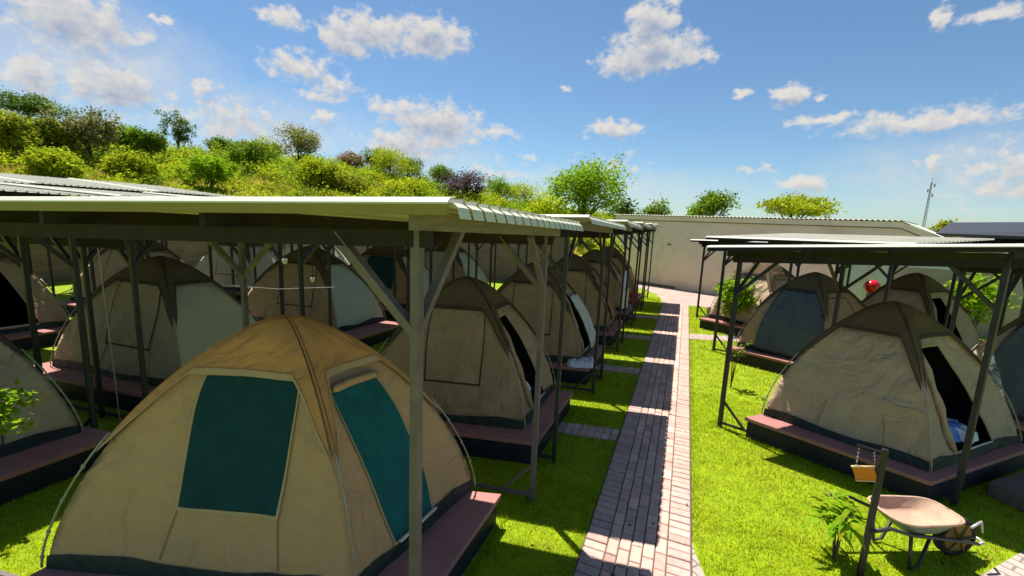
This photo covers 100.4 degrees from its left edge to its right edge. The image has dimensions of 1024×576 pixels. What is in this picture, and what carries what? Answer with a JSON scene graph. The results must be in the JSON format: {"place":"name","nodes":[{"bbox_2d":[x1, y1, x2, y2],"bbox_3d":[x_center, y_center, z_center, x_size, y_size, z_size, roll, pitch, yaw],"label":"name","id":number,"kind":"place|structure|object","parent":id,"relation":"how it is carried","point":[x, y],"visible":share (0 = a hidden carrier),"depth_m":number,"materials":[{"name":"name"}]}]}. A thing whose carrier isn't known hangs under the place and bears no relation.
{"place":"outdoors","nodes":[
{"label":"outdoors","id":0,"kind":"place"},
{"bbox_2d":[0,143,616,255],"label":"hill","id":1,"kind":"structure","parent":0,"point":[232,192],"depth_m":59.80,"materials":[{"name":"green plant"}]},
{"bbox_2d":[0,108,43,158],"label":"hill tree","id":2,"kind":"object","parent":1,"relation":"on","point":[16,131],"visible":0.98,"depth_m":50.02,"materials":[{"name":"green plant"}]},
{"bbox_2d":[0,85,78,119],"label":"hill tree","id":3,"kind":"object","parent":1,"relation":"on","point":[12,100],"visible":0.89,"depth_m":80.69,"materials":[{"name":"green plant"}]},
{"bbox_2d":[14,142,91,178],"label":"hill tree","id":4,"kind":"object","parent":1,"relation":"on","point":[54,161],"visible":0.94,"depth_m":45.90,"materials":[{"name":"green plant"}]},
{"bbox_2d":[25,117,82,151],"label":"hill tree","id":5,"kind":"object","parent":1,"relation":"on","point":[40,133],"visible":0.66,"depth_m":55.80,"materials":[{"name":"green plant"}]},
{"bbox_2d":[34,98,130,160],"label":"hill tree","id":6,"kind":"object","parent":1,"relation":"on","point":[92,133],"visible":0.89,"depth_m":58.13,"materials":[{"name":"green plant"}]},
{"bbox_2d":[98,149,163,179],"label":"hill tree","id":7,"kind":"object","parent":1,"relation":"on","point":[116,163],"visible":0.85,"depth_m":55.69,"materials":[{"name":"green plant"}]},
{"bbox_2d":[121,125,168,156],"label":"hill tree","id":8,"kind":"object","parent":1,"relation":"on","point":[144,140],"visible":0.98,"depth_m":73.46,"materials":[{"name":"green plant"}]},
{"bbox_2d":[154,106,197,148],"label":"hill tree","id":9,"kind":"object","parent":1,"relation":"on","point":[179,134],"visible":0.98,"depth_m":96.89,"materials":[{"name":"green plant"}]},
{"bbox_2d":[168,152,241,187],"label":"hill tree","id":10,"kind":"object","parent":1,"relation":"on","point":[208,167],"visible":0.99,"depth_m":56.45,"materials":[{"name":"green plant"}]},
{"bbox_2d":[207,137,281,167],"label":"hill tree","id":11,"kind":"object","parent":1,"relation":"on","point":[249,151],"visible":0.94,"depth_m":77.59,"materials":[{"name":"green plant"}]},
{"bbox_2d":[269,121,323,164],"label":"hill tree","id":12,"kind":"object","parent":1,"relation":"on","point":[300,139],"visible":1,"depth_m":94.48,"materials":[{"name":"green plant"}]},
{"bbox_2d":[291,154,339,185],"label":"hill tree","id":13,"kind":"object","parent":1,"relation":"on","point":[310,167],"visible":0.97,"depth_m":70.94,"materials":[{"name":"green plant"}]},
{"bbox_2d":[317,166,375,194],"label":"hill tree","id":14,"kind":"object","parent":1,"relation":"on","point":[344,180],"visible":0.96,"depth_m":72.52,"materials":[{"name":"green plant"}]},
{"bbox_2d":[334,148,367,168],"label":"hill tree","id":15,"kind":"object","parent":1,"relation":"on","point":[356,160],"visible":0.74,"depth_m":114.66,"materials":[{"name":"brown plant"}]},
{"bbox_2d":[365,145,420,177],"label":"hill tree","id":16,"kind":"object","parent":1,"relation":"on","point":[386,157],"visible":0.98,"depth_m":104.92,"materials":[{"name":"green plant"}]},
{"bbox_2d":[381,175,435,196],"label":"hill tree","id":17,"kind":"object","parent":1,"relation":"on","point":[415,185],"visible":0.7,"depth_m":80.99,"materials":[{"name":"green plant"}]},
{"bbox_2d":[426,162,453,182],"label":"hill tree","id":18,"kind":"object","parent":1,"relation":"on","point":[438,170],"visible":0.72,"depth_m":120.91,"materials":[{"name":"green plant"}]},
{"bbox_2d":[436,166,496,199],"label":"hill tree","id":19,"kind":"object","parent":1,"relation":"on","point":[466,183],"visible":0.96,"depth_m":90.02,"materials":[{"name":"purple plant"}]},
{"bbox_2d":[0,108,958,247],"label":"scrub","id":20,"kind":"object","parent":1,"relation":"on","point":[279,168],"visible":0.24,"depth_m":73.11,"materials":[{"name":"green plant"}]},
{"bbox_2d":[482,174,513,195],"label":"hill tree","id":21,"kind":"object","parent":1,"relation":"on","point":[494,188],"visible":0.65,"depth_m":123.33,"materials":[{"name":"green plant"}]},
{"bbox_2d":[498,178,551,201],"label":"hill tree","id":22,"kind":"object","parent":1,"relation":"on","point":[520,189],"visible":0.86,"depth_m":121.92,"materials":[{"name":"green plant"}]},
{"bbox_2d":[525,190,575,214],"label":"bush","id":23,"kind":"object","parent":1,"relation":"on","point":[546,205],"visible":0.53,"depth_m":41.39,"materials":[{"name":"green plant"}]},
{"bbox_2d":[535,150,636,245],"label":"shade tree","id":24,"kind":"object","parent":1,"relation":"on","point":[584,182],"visible":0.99,"depth_m":43.37,"materials":[{"name":"green plant"}]},
{"bbox_2d":[608,195,640,219],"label":"tree","id":25,"kind":"object","parent":1,"relation":"on","point":[627,209],"visible":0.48,"depth_m":47.69,"materials":[{"name":"green plant"}]},
{"bbox_2d":[638,193,672,214],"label":"tree","id":26,"kind":"object","parent":1,"relation":"on","point":[655,209],"visible":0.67,"depth_m":55.12,"materials":[{"name":"green plant"}]},
{"bbox_2d":[692,188,742,215],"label":"shade tree","id":27,"kind":"object","parent":1,"relation":"on","point":[712,202],"visible":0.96,"depth_m":45.60,"materials":[{"name":"green plant"}]},
{"bbox_2d":[753,191,846,218],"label":"acacia tree","id":28,"kind":"object","parent":1,"relation":"on","point":[790,207],"visible":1,"depth_m":44.08,"materials":[{"name":"green plant"}]},
{"bbox_2d":[0,280,1023,575],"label":"lawn","id":29,"kind":"structure","parent":0,"point":[106,422],"depth_m":4.53,"materials":[{"name":"plant"}]},
{"bbox_2d":[0,379,42,440],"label":"garden shrub","id":30,"kind":"object","parent":29,"relation":"on","point":[5,413],"visible":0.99,"depth_m":3.85,"materials":[{"name":"green plant"}]},
{"bbox_2d":[4,326,66,349],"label":"tent deck","id":31,"kind":"structure","parent":29,"relation":"on","point":[46,336],"depth_m":8.52,"materials":[{"name":"wood"}]},
{"bbox_2d":[0,251,71,334],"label":"dome tent","id":32,"kind":"object","parent":31,"relation":"on","point":[50,312],"visible":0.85,"depth_m":8.89,"materials":[{"name":"fabric"}]},
{"bbox_2d":[0,236,97,428],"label":"tent shelter","id":33,"kind":"object","parent":29,"relation":"on","point":[20,256],"visible":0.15,"depth_m":4.95,"materials":[{"name":"metal"}]},
{"bbox_2d":[0,185,107,290],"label":"tent shelter","id":34,"kind":"object","parent":29,"relation":"on","point":[5,190],"visible":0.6,"depth_m":8.32,"materials":[{"name":"metal"}]},
{"bbox_2d":[0,425,114,505],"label":"tent deck","id":35,"kind":"structure","parent":29,"relation":"on","point":[23,473],"depth_m":4.42,"materials":[{"name":"brown wood"}]},
{"bbox_2d":[0,333,83,457],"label":"dome tent","id":36,"kind":"object","parent":35,"relation":"on","point":[52,418],"visible":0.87,"depth_m":4.63,"materials":[{"name":"fabric"}]},
{"bbox_2d":[59,300,76,315],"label":"tent deck","id":37,"kind":"structure","parent":29,"relation":"on","point":[70,305],"depth_m":11.01,"materials":[{"name":"wood"}]},
{"bbox_2d":[69,239,184,300],"bbox_3d":[-10.067,-0.533,11.523,3.150,1.811,1.472,5,9,15],"label":"dome tent","id":38,"kind":"object","parent":37,"relation":"on","point":[112,262],"visible":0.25,"depth_m":11.24,"materials":[{"name":"fabric"}]},
{"bbox_2d":[0,173,154,297],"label":"tent shelter","id":39,"kind":"object","parent":29,"relation":"on","point":[51,181],"visible":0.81,"depth_m":12.27,"materials":[{"name":"metal"}]},
{"bbox_2d":[34,361,156,411],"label":"tent deck","id":40,"kind":"structure","parent":29,"relation":"on","point":[70,383],"depth_m":6.27,"materials":[{"name":"wood"}]},
{"bbox_2d":[50,256,259,386],"bbox_3d":[-5.653,0.376,6.956,3.129,1.811,1.480,5,9,16],"label":"dome tent","id":41,"kind":"object","parent":40,"relation":"on","point":[188,312],"visible":0.81,"depth_m":6.56,"materials":[{"name":"fabric"}]},
{"bbox_2d":[0,182,235,296],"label":"tent shelter","id":42,"kind":"object","parent":29,"relation":"on","point":[101,192],"visible":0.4,"depth_m":9.82,"materials":[{"name":"metal"}]},
{"bbox_2d":[0,240,263,282],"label":"brick wall","id":43,"kind":"structure","parent":29,"relation":"on","point":[190,253],"depth_m":15.61,"materials":[{"name":"paint"}]},
{"bbox_2d":[0,236,284,418],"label":"tent shelter","id":44,"kind":"object","parent":29,"relation":"on","point":[130,260],"visible":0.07,"depth_m":5.52,"materials":[{"name":"metal"}]},
{"bbox_2d":[67,178,234,250],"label":"tent shelter","id":45,"kind":"object","parent":29,"relation":"on","point":[163,189],"visible":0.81,"depth_m":14.72,"materials":[{"name":"metal"}]},
{"bbox_2d":[228,290,240,301],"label":"tent deck","id":46,"kind":"structure","parent":29,"relation":"on","point":[238,296],"depth_m":13.31,"materials":[{"name":"wood"}]},
{"bbox_2d":[193,242,277,291],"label":"dome tent","id":47,"kind":"object","parent":46,"relation":"on","point":[222,275],"visible":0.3,"depth_m":13.94,"materials":[{"name":"fabric"}]},
{"bbox_2d":[29,491,500,575],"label":"tent deck","id":48,"kind":"structure","parent":29,"relation":"on","point":[454,535],"depth_m":3.53,"materials":[{"name":"brown wood"}]},
{"bbox_2d":[40,314,475,575],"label":"dome tent","id":49,"kind":"object","parent":48,"relation":"on","point":[275,446],"visible":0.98,"depth_m":3.05,"materials":[{"name":"fabric"}]},
{"bbox_2d":[175,375,298,520],"bbox_3d":[-1.951,1.113,3.056,0.822,0.940,0.284,3,9,4],"label":"window","id":50,"kind":"structure","parent":49,"relation":"in","point":[237,460],"depth_m":3.04,"materials":[{"name":"teal fabric"}]},
{"bbox_2d":[329,376,433,545],"bbox_3d":[-1.009,1.333,3.404,0.532,1.205,0.611,6,10,22],"label":"door mesh","id":51,"kind":"structure","parent":49,"relation":"in","point":[376,428],"depth_m":3.35,"materials":[{"name":"teal fabric"}]},
{"bbox_2d":[0,196,582,575],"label":"tent shelter","id":52,"kind":"object","parent":29,"relation":"on","point":[416,225],"visible":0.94,"depth_m":2.35,"materials":[{"name":"metal"}]},
{"bbox_2d":[207,243,395,325],"bbox_3d":[-4.764,-0.280,10.037,3.584,2.816,3.133,6,10,22],"label":"tent shelter","id":53,"kind":"object","parent":29,"relation":"on","point":[328,248],"visible":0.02,"depth_m":8.71,"materials":[{"name":"metal"}]},
{"bbox_2d":[344,321,399,346],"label":"tent deck","id":54,"kind":"structure","parent":29,"relation":"on","point":[369,335],"depth_m":9.74,"materials":[{"name":"wood"}]},
{"bbox_2d":[248,246,385,331],"bbox_3d":[-4.812,-0.110,10.249,3.129,1.811,1.480,5,9,16],"label":"dome tent","id":55,"kind":"object","parent":54,"relation":"on","point":[355,303],"visible":0.66,"depth_m":9.90,"materials":[{"name":"fabric"}]},
{"bbox_2d":[380,306,405,318],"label":"tent deck","id":56,"kind":"structure","parent":29,"relation":"on","point":[388,314],"depth_m":12.02,"materials":[{"name":"wood"}]},
{"bbox_2d":[349,246,433,307],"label":"dome tent","id":57,"kind":"object","parent":56,"relation":"on","point":[379,261],"visible":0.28,"depth_m":12.50,"materials":[{"name":"fabric"}]},
{"bbox_2d":[365,255,393,288],"bbox_3d":[-3.868,-0.474,12.547,0.956,0.895,0.325,5,9,17],"label":"window","id":58,"kind":"structure","parent":57,"relation":"in","point":[383,266],"depth_m":12.51,"materials":[{"name":"teal"}]},
{"bbox_2d":[264,237,564,280],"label":"brick wall","id":59,"kind":"structure","parent":29,"relation":"on","point":[506,266],"depth_m":20.48,"materials":[{"name":"paint"}]},
{"bbox_2d":[297,214,625,463],"bbox_3d":[-0.644,0.366,6.487,4.526,2.994,2.853,4,9,12],"label":"tent shelter","id":60,"kind":"object","parent":29,"relation":"on","point":[595,224],"visible":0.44,"depth_m":5.50,"materials":[{"name":"metal"}]},
{"bbox_2d":[444,389,572,463],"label":"tent deck","id":61,"kind":"structure","parent":29,"relation":"on","point":[500,443],"depth_m":5.26,"materials":[{"name":"brown wood"}]},
{"bbox_2d":[379,276,555,429],"bbox_3d":[-0.658,0.734,6.059,2.604,1.822,1.458,4,9,8],"label":"dome tent","id":62,"kind":"object","parent":61,"relation":"on","point":[479,352],"visible":0.77,"depth_m":5.60,"materials":[{"name":"fabric"}]},
{"bbox_2d":[500,322,532,406],"bbox_3d":[0.046,1.020,5.623,0.511,1.125,0.111,4,9,11],"label":"rolled door","id":63,"kind":"structure","parent":62,"relation":"in","point":[519,368],"depth_m":5.58,"materials":[{"name":"fabric"}]},
{"bbox_2d":[429,220,641,379],"bbox_3d":[0.461,-0.011,9.163,4.456,2.993,2.439,4,9,12],"label":"tent shelter","id":64,"kind":"object","parent":29,"relation":"on","point":[627,224],"visible":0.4,"depth_m":8.41,"materials":[{"name":"metal"}]},
{"bbox_2d":[489,222,651,342],"bbox_3d":[1.504,-0.369,11.693,4.435,2.993,2.321,4,9,12],"label":"tent shelter","id":65,"kind":"object","parent":29,"relation":"on","point":[639,231],"visible":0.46,"depth_m":11.00,"materials":[{"name":"metal"}]},
{"bbox_2d":[547,344,601,384],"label":"tent deck","id":66,"kind":"structure","parent":29,"relation":"on","point":[573,375],"depth_m":7.82,"materials":[{"name":"wood"}]},
{"bbox_2d":[497,262,595,362],"bbox_3d":[0.498,0.372,8.646,2.649,1.822,1.458,4,9,8],"label":"dome tent","id":67,"kind":"object","parent":66,"relation":"on","point":[519,291],"visible":0.56,"depth_m":8.21,"materials":[{"name":"fabric"}]},
{"bbox_2d":[558,422,618,441],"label":"cross path","id":68,"kind":"structure","parent":29,"relation":"on","point":[582,432],"depth_m":5.99,"materials":[{"name":"brick"}]},
{"bbox_2d":[525,223,657,320],"bbox_3d":[2.519,-0.716,14.154,4.437,2.993,2.330,4,9,12],"label":"tent shelter","id":69,"kind":"object","parent":29,"relation":"on","point":[647,230],"visible":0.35,"depth_m":13.24,"materials":[{"name":"metal"}]},
{"bbox_2d":[550,224,661,306],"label":"tent shelter","id":70,"kind":"object","parent":29,"relation":"on","point":[653,230],"visible":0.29,"depth_m":15.89,"materials":[{"name":"metal"}]},
{"bbox_2d":[595,320,622,345],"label":"tent deck","id":71,"kind":"structure","parent":29,"relation":"on","point":[611,331],"depth_m":10.37,"materials":[{"name":"wood"}]},
{"bbox_2d":[552,254,616,330],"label":"dome tent","id":72,"kind":"object","parent":71,"relation":"on","point":[583,277],"visible":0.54,"depth_m":10.73,"materials":[{"name":"fabric"}]},
{"bbox_2d":[615,304,631,321],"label":"tent deck","id":73,"kind":"structure","parent":29,"relation":"on","point":[628,309],"depth_m":12.89,"materials":[{"name":"wood"}]},
{"bbox_2d":[581,249,629,311],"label":"dome tent","id":74,"kind":"object","parent":73,"relation":"on","point":[615,281],"visible":0.38,"depth_m":13.19,"materials":[{"name":"fabric"}]},
{"bbox_2d":[628,293,641,306],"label":"tent deck","id":75,"kind":"structure","parent":29,"relation":"on","point":[639,295],"depth_m":15.86,"materials":[{"name":"wood"}]},
{"bbox_2d":[605,246,638,297],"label":"dome tent","id":76,"kind":"object","parent":75,"relation":"on","point":[617,257],"visible":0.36,"depth_m":15.70,"materials":[{"name":"fabric"}]},
{"bbox_2d":[699,318,744,336],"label":"tent deck","id":77,"kind":"structure","parent":29,"relation":"on","point":[709,324],"depth_m":12.10,"materials":[{"name":"wood"}]},
{"bbox_2d":[707,263,795,324],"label":"dome tent","id":78,"kind":"object","parent":77,"relation":"on","point":[772,280],"visible":0.41,"depth_m":11.88,"materials":[{"name":"fabric"}]},
{"bbox_2d":[714,270,757,315],"bbox_3d":[6.282,0.445,12.069,1.210,1.977,1.354,6,10,22],"label":"garden shrub","id":79,"kind":"object","parent":29,"relation":"on","point":[729,298],"visible":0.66,"depth_m":11.83,"materials":[{"name":"green plant"}]},
{"bbox_2d":[725,346,794,373],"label":"tent deck","id":80,"kind":"structure","parent":29,"relation":"on","point":[765,361],"depth_m":9.06,"materials":[{"name":"wood"}]},
{"bbox_2d":[735,272,865,359],"bbox_3d":[6.633,0.545,9.244,2.662,1.781,1.707,-1,10,-22],"label":"dome tent","id":81,"kind":"object","parent":80,"relation":"on","point":[790,319],"visible":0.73,"depth_m":8.99,"materials":[{"name":"fabric"}]},
{"bbox_2d":[755,289,823,357],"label":"window cover","id":82,"kind":"structure","parent":81,"relation":"in","point":[794,319],"depth_m":8.95,"materials":[{"name":"fabric"}]},
{"bbox_2d":[690,239,851,317],"bbox_3d":[8.177,-0.175,13.370,4.413,2.639,2.622,11,12,42],"label":"tent shelter","id":83,"kind":"object","parent":29,"relation":"on","point":[705,243],"visible":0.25,"depth_m":13.61,"materials":[{"name":"metal"}]},
{"bbox_2d":[794,489,880,562],"bbox_3d":[2.872,2.138,3.844,0.623,0.618,0.576,6,10,22],"label":"young shrub","id":84,"kind":"object","parent":29,"relation":"on","point":[839,516],"visible":0.97,"depth_m":3.78,"materials":[{"name":"green plant"}]},
{"bbox_2d":[706,233,994,351],"bbox_3d":[7.057,0.243,9.468,4.713,2.942,2.622,11,12,42],"label":"tent shelter","id":85,"kind":"object","parent":29,"relation":"on","point":[801,238],"visible":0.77,"depth_m":8.96,"materials":[{"name":"metal"}]},
{"bbox_2d":[706,244,1023,506],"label":"tent shelter","id":86,"kind":"object","parent":29,"relation":"on","point":[952,257],"visible":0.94,"depth_m":4.90,"materials":[{"name":"metal"}]},
{"bbox_2d":[855,444,888,575],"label":"sign post","id":87,"kind":"object","parent":29,"relation":"on","point":[877,488],"visible":1,"depth_m":3.54,"materials":[{"name":"metal"}]},
{"bbox_2d":[851,465,876,481],"bbox_3d":[2.956,1.554,3.572,0.194,0.177,0.024,11,12,42],"label":"hanging sign","id":88,"kind":"object","parent":87,"relation":"hanging from","point":[862,473],"visible":1,"depth_m":3.57,"materials":[{"name":"wood"}]},
{"bbox_2d":[745,414,1023,500],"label":"tent deck","id":89,"kind":"structure","parent":29,"relation":"on","point":[900,478],"depth_m":5.22,"materials":[{"name":"brown wood"}]},
{"bbox_2d":[761,301,1021,472],"bbox_3d":[5.154,1.058,5.715,2.662,1.772,1.707,-1,10,-22],"label":"dome tent","id":90,"kind":"object","parent":89,"relation":"on","point":[898,380],"visible":1,"depth_m":5.45,"materials":[{"name":"fabric"}]},
{"bbox_2d":[922,353,956,451],"bbox_3d":[5.012,1.344,5.031,0.136,1.096,0.483,-5,12,-41],"label":"rolled door","id":91,"kind":"structure","parent":90,"relation":"in","point":[939,403],"depth_m":4.98,"materials":[{"name":"fabric"}]},
{"bbox_2d":[823,493,984,569],"bbox_3d":[3.671,2.227,3.904,1.435,0.487,0.514,1,9,-6],"label":"wheelbarrow","id":92,"kind":"object","parent":29,"relation":"on","point":[953,533],"visible":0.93,"depth_m":3.91,"materials":[{"name":"metal"}]},
{"bbox_2d":[819,244,1019,329],"bbox_3d":[9.746,0.431,9.734,4.513,2.711,2.622,11,12,42],"label":"tent shelter","id":93,"kind":"object","parent":29,"relation":"on","point":[838,268],"visible":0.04,"depth_m":8.35,"materials":[{"name":"metal"}]},
{"bbox_2d":[894,266,1023,337],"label":"boundary wall","id":94,"kind":"structure","parent":29,"relation":"on","point":[941,275],"depth_m":12.90,"materials":[{"name":"paint"}]},
{"bbox_2d":[935,222,1023,268],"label":"dark roofed shed","id":95,"kind":"structure","parent":29,"relation":"on","point":[1006,232],"depth_m":16.08,"materials":[{"name":"paint"}]},
{"bbox_2d":[943,273,1021,328],"bbox_3d":[13.322,0.569,12.274,1.748,2.247,1.732,6,10,22],"label":"garden shrub","id":96,"kind":"object","parent":29,"relation":"on","point":[974,301],"visible":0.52,"depth_m":12.09,"materials":[{"name":"green plant"}]},
{"bbox_2d":[949,267,1023,332],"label":"tent shelter","id":97,"kind":"object","parent":29,"relation":"on","point":[960,291],"visible":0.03,"depth_m":6.52,"materials":[{"name":"metal"}]},
{"bbox_2d":[986,471,1023,511],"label":"brick steps","id":98,"kind":"structure","parent":29,"relation":"on","point":[1008,490],"depth_m":4.80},
{"bbox_2d":[1013,419,1023,443],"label":"tent deck","id":99,"kind":"structure","parent":29,"relation":"on","point":[1021,423],"depth_m":6.11,"materials":[{"name":"wood"}]},
{"bbox_2d":[971,315,1023,421],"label":"dome tent","id":100,"kind":"object","parent":99,"relation":"on","point":[1006,367],"visible":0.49,"depth_m":6.48,"materials":[{"name":"fabric"}]},
{"bbox_2d":[988,323,1023,415],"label":"window cover","id":101,"kind":"structure","parent":100,"relation":"in","point":[1007,362],"depth_m":6.45,"materials":[{"name":"fabric"}]},
{"bbox_2d":[0,0,1023,229],"label":"sky","id":102,"kind":"structure","parent":0,"point":[860,104],"materials":[{"name":"blue"}]},
{"bbox_2d":[572,303,692,575],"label":"path","id":103,"kind":"structure","parent":0,"point":[606,506],"depth_m":4.92,"materials":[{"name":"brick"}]},
{"bbox_2d":[636,283,717,306],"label":"paved yard","id":104,"kind":"structure","parent":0,"point":[675,296],"depth_m":18.16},
{"bbox_2d":[843,265,888,300],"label":"white gate","id":105,"kind":"structure","parent":104,"relation":"on","point":[857,288],"depth_m":14.00,"materials":[{"name":"paint"}]},
{"bbox_2d":[614,214,945,294],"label":"long building","id":106,"kind":"structure","parent":0,"point":[676,261],"depth_m":19.07,"materials":[{"name":"paint"}]},
{"bbox_2d":[692,543,1023,575],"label":"side path","id":107,"kind":"structure","parent":0,"point":[1013,566],"depth_m":3.79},
{"bbox_3d":[-2.386,0.234,15.468,3.505,0.300,2.165,6,10,22],"label":"tent deck","id":108,"kind":"object","parent":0,"visible":0},
{"bbox_2d":[424,242,488,284],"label":"dome tent","id":109,"kind":"object","parent":108,"relation":"on","point":[461,262],"visible":0.35,"depth_m":15.14,"materials":[{"name":"fabric"}]},
{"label":"tent deck","id":110,"kind":"object","parent":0,"visible":0},
{"bbox_2d":[862,273,981,351],"bbox_3d":[9.317,0.545,9.925,2.659,1.812,1.704,-1,10,-22],"label":"dome tent","id":111,"kind":"object","parent":110,"relation":"on","point":[927,295],"visible":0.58,"depth_m":9.68,"materials":[{"name":"fabric"}]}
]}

